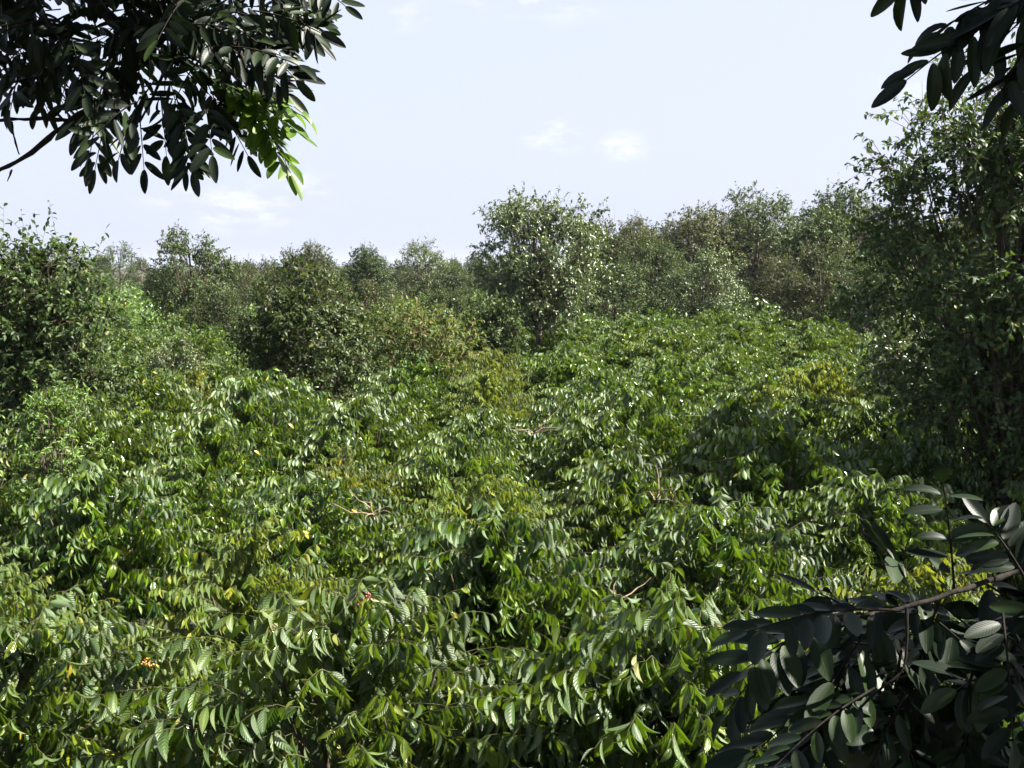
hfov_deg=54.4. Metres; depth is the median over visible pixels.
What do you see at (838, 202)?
tree
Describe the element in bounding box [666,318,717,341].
coffee bush
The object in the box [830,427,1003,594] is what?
coffee bush
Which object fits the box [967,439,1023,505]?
coffee bush
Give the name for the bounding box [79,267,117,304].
tree
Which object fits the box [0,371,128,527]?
sapling
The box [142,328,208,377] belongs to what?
shrub
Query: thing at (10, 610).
coffee bush
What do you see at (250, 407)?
coffee bush
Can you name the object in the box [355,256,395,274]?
tree
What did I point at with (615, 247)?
tree
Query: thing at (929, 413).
coffee bush
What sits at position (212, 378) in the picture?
coffee bush
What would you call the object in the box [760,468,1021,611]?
coffee bush
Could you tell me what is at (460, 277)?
tree
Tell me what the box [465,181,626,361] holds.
tree
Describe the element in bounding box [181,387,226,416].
dead twigs
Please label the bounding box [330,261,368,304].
tree
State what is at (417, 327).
shrub
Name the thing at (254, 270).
tree
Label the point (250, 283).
tree
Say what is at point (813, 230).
tree
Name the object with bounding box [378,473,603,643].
coffee bush
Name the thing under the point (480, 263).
tree
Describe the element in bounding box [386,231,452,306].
tree
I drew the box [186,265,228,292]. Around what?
tree
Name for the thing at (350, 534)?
coffee bush
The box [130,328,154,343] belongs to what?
coffee bush
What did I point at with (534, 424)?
coffee bush
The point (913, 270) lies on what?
tree
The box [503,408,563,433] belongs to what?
dead twigs
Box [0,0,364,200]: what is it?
overhanging branch
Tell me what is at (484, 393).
coffee bush
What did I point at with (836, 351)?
coffee bush
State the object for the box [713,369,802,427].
coffee bush
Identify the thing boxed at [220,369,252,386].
coffee bush
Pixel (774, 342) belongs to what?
coffee bush
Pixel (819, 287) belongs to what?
tree
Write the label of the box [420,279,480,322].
tree
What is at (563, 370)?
coffee bush
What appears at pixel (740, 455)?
dead twigs
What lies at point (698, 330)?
coffee bush
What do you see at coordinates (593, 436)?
coffee bush
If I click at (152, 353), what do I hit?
coffee bush
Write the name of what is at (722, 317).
coffee bush
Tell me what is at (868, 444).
coffee bush
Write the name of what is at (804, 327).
coffee bush
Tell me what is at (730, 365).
coffee bush
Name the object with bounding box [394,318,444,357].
coffee bush
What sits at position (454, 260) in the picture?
tree
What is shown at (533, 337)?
coffee bush
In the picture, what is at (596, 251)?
tree
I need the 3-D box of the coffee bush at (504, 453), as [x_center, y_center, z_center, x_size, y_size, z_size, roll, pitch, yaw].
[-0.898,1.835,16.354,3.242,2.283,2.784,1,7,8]
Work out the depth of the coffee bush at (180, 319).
44.98 m
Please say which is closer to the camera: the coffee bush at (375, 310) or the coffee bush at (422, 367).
the coffee bush at (422, 367)
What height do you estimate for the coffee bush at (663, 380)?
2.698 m
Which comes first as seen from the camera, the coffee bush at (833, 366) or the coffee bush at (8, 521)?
the coffee bush at (8, 521)
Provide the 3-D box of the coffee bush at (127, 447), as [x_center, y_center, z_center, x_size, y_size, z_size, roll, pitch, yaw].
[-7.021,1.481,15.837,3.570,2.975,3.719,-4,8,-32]
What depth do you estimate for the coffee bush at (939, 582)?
8.78 m
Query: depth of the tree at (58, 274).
145.89 m
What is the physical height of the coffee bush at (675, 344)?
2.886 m
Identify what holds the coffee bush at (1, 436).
on the ground
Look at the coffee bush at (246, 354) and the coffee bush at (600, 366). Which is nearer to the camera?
the coffee bush at (600, 366)
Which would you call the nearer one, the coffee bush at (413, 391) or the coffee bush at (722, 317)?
the coffee bush at (413, 391)
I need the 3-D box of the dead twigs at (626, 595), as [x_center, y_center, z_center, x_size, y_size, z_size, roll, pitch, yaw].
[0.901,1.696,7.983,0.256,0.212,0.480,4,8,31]
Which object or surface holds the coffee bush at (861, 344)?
on the ground
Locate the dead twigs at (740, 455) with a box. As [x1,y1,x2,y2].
[701,422,764,467]
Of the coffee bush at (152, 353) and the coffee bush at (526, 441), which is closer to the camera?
the coffee bush at (526, 441)
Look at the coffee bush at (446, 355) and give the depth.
29.05 m
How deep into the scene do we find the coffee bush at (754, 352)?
31.60 m
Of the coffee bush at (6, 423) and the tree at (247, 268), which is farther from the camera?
the tree at (247, 268)
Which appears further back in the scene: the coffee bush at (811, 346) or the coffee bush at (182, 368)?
the coffee bush at (811, 346)
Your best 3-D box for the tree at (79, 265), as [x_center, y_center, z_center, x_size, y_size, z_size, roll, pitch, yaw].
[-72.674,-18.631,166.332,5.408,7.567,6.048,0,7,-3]
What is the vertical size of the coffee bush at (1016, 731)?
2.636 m
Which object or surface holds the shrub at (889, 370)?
on the ground
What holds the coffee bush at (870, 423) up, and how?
on the ground
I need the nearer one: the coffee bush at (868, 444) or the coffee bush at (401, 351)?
the coffee bush at (868, 444)
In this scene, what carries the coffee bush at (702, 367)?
on the ground
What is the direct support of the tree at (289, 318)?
on the ground
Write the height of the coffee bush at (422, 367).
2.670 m
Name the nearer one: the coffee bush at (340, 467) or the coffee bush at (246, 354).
the coffee bush at (340, 467)
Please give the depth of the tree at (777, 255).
74.14 m
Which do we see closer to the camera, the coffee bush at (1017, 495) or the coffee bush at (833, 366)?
the coffee bush at (1017, 495)
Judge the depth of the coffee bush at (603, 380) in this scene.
21.75 m
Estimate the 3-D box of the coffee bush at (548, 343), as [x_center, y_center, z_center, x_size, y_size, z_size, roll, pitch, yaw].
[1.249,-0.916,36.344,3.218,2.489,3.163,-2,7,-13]
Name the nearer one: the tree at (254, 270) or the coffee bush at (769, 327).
the coffee bush at (769, 327)
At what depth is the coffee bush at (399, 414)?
19.72 m
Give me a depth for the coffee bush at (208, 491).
13.81 m
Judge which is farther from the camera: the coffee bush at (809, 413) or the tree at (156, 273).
the tree at (156, 273)
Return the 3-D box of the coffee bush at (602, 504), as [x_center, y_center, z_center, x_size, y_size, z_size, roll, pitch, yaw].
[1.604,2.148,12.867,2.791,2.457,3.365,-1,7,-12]
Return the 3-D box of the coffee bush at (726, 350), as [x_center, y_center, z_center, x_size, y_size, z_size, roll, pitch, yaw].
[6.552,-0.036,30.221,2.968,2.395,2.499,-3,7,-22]
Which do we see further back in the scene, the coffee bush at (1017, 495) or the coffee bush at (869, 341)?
the coffee bush at (869, 341)
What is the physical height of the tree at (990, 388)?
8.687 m
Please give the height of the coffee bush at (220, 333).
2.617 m
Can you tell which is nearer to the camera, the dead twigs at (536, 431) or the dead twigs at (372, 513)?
the dead twigs at (372, 513)
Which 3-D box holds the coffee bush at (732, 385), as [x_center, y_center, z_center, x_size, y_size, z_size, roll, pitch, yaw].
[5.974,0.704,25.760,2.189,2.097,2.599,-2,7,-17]
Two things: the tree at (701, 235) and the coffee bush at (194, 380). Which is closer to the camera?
the coffee bush at (194, 380)
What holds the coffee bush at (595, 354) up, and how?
on the ground
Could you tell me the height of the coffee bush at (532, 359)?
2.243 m
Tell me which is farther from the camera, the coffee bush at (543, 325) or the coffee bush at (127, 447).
the coffee bush at (543, 325)
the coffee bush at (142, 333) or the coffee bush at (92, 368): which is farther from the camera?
the coffee bush at (142, 333)
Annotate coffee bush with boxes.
[0,383,175,541]
[0,410,31,488]
[0,426,24,503]
[0,456,47,546]
[0,457,221,668]
[0,541,39,631]
[0,553,160,767]
[0,584,262,767]
[50,573,603,767]
[62,401,181,488]
[64,369,207,475]
[82,364,107,377]
[94,327,155,366]
[95,318,149,342]
[100,453,287,584]
[101,344,155,380]
[122,515,355,761]
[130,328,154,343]
[130,379,325,504]
[130,409,286,543]
[131,344,186,369]
[138,333,170,351]
[144,307,210,332]
[144,321,203,349]
[146,324,236,366]
[147,368,184,392]
[150,366,229,409]
[162,362,214,384]
[168,366,344,457]
[182,470,420,641]
[185,338,225,364]
[190,322,229,342]
[197,355,241,388]
[203,376,230,394]
[209,349,251,374]
[217,332,245,349]
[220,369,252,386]
[227,341,269,357]
[228,344,313,378]
[272,372,350,412]
[272,424,392,521]
[292,395,425,472]
[293,441,427,590]
[301,332,347,358]
[301,371,355,404]
[331,367,472,460]
[339,319,396,357]
[339,496,637,724]
[348,361,386,390]
[355,432,557,567]
[358,304,404,338]
[364,390,445,456]
[366,348,462,420]
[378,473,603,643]
[379,428,538,510]
[389,345,409,362]
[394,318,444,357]
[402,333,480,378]
[420,319,489,345]
[422,407,540,488]
[423,368,541,439]
[439,405,555,469]
[441,562,843,767]
[442,347,539,409]
[451,311,490,330]
[466,383,542,422]
[488,316,535,355]
[505,364,544,393]
[506,336,530,355]
[506,348,547,374]
[510,341,598,410]
[512,382,658,483]
[517,315,564,346]
[518,325,576,363]
[518,409,671,517]
[525,377,701,491]
[538,360,657,418]
[538,454,704,607]
[542,445,668,584]
[546,366,657,446]
[548,342,618,373]
[558,326,599,352]
[575,337,619,370]
[581,313,618,336]
[583,486,866,658]
[586,337,643,375]
[590,312,662,343]
[600,322,657,371]
[613,323,708,377]
[619,349,707,407]
[622,355,726,423]
[624,350,679,377]
[635,307,681,328]
[636,352,731,416]
[637,321,714,357]
[655,414,907,605]
[657,394,751,468]
[658,392,813,511]
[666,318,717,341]
[673,320,717,350]
[681,313,728,340]
[695,346,767,391]
[697,305,746,330]
[699,345,763,390]
[702,320,791,377]
[708,335,783,376]
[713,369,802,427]
[713,371,759,394]
[722,325,766,342]
[741,308,799,336]
[748,359,866,420]
[750,317,792,349]
[753,332,798,370]
[758,392,857,453]
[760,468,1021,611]
[770,330,852,376]
[771,317,853,358]
[775,351,834,385]
[780,547,998,651]
[795,350,864,388]
[798,364,861,400]
[805,394,951,464]
[807,346,855,361]
[809,315,864,340]
[816,319,862,354]
[824,597,1023,767]
[826,425,1010,513]
[827,367,901,422]
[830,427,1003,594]
[845,334,928,369]
[848,351,877,377]
[849,325,894,355]
[851,328,937,358]
[855,348,929,399]
[889,391,985,462]
[931,414,1019,478]
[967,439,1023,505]
[975,467,1023,600]
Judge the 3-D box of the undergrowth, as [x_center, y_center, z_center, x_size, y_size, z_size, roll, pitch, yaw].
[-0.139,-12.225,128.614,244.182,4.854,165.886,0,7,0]
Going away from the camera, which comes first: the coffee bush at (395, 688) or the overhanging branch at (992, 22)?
the overhanging branch at (992, 22)
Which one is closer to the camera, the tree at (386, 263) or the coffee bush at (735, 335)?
the coffee bush at (735, 335)
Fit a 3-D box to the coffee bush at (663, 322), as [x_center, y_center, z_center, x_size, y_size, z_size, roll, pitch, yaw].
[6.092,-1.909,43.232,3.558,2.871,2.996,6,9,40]
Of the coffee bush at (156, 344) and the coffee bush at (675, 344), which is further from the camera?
the coffee bush at (156, 344)
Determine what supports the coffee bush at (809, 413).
on the ground
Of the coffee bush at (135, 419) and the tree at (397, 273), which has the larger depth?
the tree at (397, 273)
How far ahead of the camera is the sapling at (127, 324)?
39.91 m
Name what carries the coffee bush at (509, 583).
on the ground
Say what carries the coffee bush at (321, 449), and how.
on the ground
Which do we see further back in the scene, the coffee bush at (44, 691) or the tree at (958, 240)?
the tree at (958, 240)
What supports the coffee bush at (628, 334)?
on the ground
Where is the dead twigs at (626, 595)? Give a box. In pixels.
[613,582,645,609]
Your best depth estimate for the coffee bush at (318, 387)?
23.69 m
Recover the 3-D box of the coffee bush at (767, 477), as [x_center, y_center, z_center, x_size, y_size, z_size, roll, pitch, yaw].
[3.736,1.867,13.553,3.704,2.889,4.179,-5,8,-34]
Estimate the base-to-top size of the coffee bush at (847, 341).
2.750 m
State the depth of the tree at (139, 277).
132.10 m
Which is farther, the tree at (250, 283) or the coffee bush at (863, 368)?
the tree at (250, 283)
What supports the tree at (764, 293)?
on the ground
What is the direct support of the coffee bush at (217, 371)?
on the ground
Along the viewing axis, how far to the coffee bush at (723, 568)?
9.76 m
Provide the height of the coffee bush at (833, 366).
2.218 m
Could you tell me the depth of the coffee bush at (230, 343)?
37.98 m
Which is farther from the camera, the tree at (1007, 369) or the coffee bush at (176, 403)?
the coffee bush at (176, 403)
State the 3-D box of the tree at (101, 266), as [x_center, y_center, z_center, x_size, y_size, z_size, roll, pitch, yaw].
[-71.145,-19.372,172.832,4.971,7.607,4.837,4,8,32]
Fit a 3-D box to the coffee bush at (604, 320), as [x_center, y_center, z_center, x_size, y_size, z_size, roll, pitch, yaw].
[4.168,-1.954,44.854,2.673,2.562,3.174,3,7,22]
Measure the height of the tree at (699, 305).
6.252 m
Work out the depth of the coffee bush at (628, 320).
37.95 m
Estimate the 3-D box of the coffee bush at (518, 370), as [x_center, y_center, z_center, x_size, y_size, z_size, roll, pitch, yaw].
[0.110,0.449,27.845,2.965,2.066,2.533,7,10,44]
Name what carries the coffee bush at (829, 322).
on the ground
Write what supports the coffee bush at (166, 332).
on the ground
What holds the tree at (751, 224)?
on the ground
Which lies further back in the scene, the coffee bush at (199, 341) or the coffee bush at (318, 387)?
the coffee bush at (199, 341)
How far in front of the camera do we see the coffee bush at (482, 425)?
18.00 m
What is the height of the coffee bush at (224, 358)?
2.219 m
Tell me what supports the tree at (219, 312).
on the ground
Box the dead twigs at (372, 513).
[332,490,391,519]
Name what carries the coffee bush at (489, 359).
on the ground
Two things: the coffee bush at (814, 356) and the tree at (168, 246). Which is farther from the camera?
the tree at (168, 246)
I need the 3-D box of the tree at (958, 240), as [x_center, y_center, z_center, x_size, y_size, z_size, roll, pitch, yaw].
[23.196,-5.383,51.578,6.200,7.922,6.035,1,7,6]
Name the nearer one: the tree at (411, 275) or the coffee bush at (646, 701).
the coffee bush at (646, 701)
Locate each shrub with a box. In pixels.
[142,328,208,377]
[341,289,489,392]
[458,287,530,364]
[853,286,987,418]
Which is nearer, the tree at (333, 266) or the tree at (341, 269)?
the tree at (341, 269)
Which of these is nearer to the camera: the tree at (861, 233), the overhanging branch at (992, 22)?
the overhanging branch at (992, 22)
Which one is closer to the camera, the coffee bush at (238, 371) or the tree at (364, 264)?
the coffee bush at (238, 371)
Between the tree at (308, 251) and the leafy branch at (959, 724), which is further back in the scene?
the tree at (308, 251)
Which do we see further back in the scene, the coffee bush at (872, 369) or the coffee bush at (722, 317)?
the coffee bush at (722, 317)
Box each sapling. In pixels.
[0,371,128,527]
[106,298,138,342]
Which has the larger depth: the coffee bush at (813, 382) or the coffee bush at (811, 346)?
the coffee bush at (811, 346)
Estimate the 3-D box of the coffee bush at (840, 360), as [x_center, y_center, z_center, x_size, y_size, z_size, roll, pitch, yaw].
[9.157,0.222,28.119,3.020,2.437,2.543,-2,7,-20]
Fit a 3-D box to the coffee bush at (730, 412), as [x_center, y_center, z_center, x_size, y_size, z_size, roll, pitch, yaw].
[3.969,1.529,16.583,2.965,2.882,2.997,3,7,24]
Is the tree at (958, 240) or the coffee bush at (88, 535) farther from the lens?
the tree at (958, 240)
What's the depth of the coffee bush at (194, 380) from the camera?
21.39 m
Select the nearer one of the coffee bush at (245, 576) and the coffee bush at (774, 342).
the coffee bush at (245, 576)
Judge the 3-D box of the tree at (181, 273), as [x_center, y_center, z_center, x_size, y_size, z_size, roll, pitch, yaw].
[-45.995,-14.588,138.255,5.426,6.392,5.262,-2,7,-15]
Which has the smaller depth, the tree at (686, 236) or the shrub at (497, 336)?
the shrub at (497, 336)
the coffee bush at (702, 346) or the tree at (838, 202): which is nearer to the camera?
the coffee bush at (702, 346)
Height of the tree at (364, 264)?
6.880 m
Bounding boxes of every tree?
[0,200,161,434]
[47,258,64,282]
[67,254,92,279]
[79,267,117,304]
[92,252,114,276]
[100,240,143,294]
[124,257,153,290]
[136,218,247,321]
[143,263,180,299]
[166,256,194,286]
[181,280,256,333]
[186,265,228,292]
[218,258,260,313]
[223,249,398,406]
[225,254,295,306]
[242,261,261,286]
[267,238,348,304]
[314,258,345,273]
[328,275,401,319]
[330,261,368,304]
[338,241,395,304]
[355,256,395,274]
[379,270,412,297]
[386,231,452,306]
[393,260,424,289]
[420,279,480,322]
[423,259,480,310]
[438,254,466,291]
[462,257,484,274]
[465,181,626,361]
[465,249,500,297]
[562,216,627,315]
[575,254,661,329]
[582,214,685,312]
[608,229,702,323]
[619,209,664,277]
[639,200,746,306]
[656,237,758,325]
[674,219,697,251]
[686,200,763,300]
[711,180,800,303]
[740,205,807,285]
[744,250,814,320]
[748,223,806,295]
[763,233,877,329]
[776,202,861,302]
[793,177,881,280]
[798,245,915,340]
[823,27,1023,506]
[838,196,903,299]
[876,206,963,319]
[937,210,998,310]
[1000,349,1023,419]
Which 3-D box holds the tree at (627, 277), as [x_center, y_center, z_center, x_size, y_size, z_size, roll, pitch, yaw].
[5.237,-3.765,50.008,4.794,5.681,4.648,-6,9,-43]
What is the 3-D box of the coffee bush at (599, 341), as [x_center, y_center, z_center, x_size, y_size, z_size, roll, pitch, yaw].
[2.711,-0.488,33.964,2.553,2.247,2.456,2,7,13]
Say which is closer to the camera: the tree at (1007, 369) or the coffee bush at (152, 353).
the tree at (1007, 369)
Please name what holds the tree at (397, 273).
on the ground
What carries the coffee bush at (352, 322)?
on the ground
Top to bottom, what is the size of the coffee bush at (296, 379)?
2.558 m
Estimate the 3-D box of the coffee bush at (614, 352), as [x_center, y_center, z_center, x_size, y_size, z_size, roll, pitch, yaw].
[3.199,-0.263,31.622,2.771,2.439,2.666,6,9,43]
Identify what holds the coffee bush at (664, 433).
on the ground
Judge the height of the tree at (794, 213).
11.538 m
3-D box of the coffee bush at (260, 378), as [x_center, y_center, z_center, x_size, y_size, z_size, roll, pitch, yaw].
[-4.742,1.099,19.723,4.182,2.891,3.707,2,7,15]
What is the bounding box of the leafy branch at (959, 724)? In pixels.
[704,464,1023,767]
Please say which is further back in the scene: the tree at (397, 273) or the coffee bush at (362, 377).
the tree at (397, 273)
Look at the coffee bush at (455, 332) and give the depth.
33.39 m
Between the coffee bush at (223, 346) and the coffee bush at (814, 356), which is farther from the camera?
the coffee bush at (223, 346)
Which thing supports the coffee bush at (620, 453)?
on the ground
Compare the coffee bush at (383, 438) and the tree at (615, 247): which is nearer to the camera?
the coffee bush at (383, 438)
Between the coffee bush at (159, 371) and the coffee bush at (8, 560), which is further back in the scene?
the coffee bush at (159, 371)
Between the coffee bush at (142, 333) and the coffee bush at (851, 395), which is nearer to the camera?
the coffee bush at (851, 395)
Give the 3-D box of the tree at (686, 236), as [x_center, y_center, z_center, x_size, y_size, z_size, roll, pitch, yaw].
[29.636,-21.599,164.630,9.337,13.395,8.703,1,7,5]
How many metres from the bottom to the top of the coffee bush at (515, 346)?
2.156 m
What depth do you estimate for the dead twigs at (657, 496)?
11.41 m
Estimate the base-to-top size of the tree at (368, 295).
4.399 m
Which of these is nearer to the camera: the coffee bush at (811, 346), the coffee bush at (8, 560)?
the coffee bush at (8, 560)
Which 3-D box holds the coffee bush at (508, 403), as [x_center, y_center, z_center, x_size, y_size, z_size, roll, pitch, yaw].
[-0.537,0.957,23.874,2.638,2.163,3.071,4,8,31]
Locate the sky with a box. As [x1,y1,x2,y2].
[0,0,1019,268]
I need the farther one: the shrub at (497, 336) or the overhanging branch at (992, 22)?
the shrub at (497, 336)
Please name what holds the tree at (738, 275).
on the ground
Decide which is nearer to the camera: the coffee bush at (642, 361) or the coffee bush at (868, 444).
the coffee bush at (868, 444)
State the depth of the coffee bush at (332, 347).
33.82 m
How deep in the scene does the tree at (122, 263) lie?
119.00 m
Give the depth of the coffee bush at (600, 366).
23.36 m
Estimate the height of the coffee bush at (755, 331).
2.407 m
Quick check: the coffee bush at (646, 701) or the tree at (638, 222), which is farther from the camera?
the tree at (638, 222)
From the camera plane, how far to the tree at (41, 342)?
17.92 m
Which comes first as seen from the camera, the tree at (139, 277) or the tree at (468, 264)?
the tree at (139, 277)
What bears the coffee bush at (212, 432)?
on the ground
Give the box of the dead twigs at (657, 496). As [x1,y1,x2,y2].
[638,465,684,506]
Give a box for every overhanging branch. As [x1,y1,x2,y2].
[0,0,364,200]
[870,0,1023,136]
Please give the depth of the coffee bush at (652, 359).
30.07 m
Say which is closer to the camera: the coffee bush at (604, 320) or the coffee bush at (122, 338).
the coffee bush at (122, 338)
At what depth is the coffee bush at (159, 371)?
26.03 m
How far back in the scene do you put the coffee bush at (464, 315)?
42.35 m
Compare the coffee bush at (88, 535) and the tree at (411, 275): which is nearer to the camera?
the coffee bush at (88, 535)
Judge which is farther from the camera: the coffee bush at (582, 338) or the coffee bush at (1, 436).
the coffee bush at (582, 338)
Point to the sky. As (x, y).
(428, 113)
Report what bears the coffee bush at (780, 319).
on the ground
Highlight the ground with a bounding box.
[0,268,1023,767]
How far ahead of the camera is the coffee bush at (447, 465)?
13.93 m
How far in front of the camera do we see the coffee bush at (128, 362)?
29.96 m
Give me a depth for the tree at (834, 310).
41.72 m
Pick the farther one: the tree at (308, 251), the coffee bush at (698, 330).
the tree at (308, 251)
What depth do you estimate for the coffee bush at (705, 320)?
40.26 m
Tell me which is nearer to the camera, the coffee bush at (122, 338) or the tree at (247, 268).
the coffee bush at (122, 338)
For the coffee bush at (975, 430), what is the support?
on the ground
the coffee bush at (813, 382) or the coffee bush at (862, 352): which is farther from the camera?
the coffee bush at (862, 352)
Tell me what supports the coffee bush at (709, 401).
on the ground
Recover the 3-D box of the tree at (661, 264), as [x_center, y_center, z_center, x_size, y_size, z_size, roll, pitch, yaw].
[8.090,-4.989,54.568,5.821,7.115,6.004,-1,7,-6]
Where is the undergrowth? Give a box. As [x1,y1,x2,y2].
[11,275,984,337]
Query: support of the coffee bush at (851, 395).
on the ground
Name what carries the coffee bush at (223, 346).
on the ground

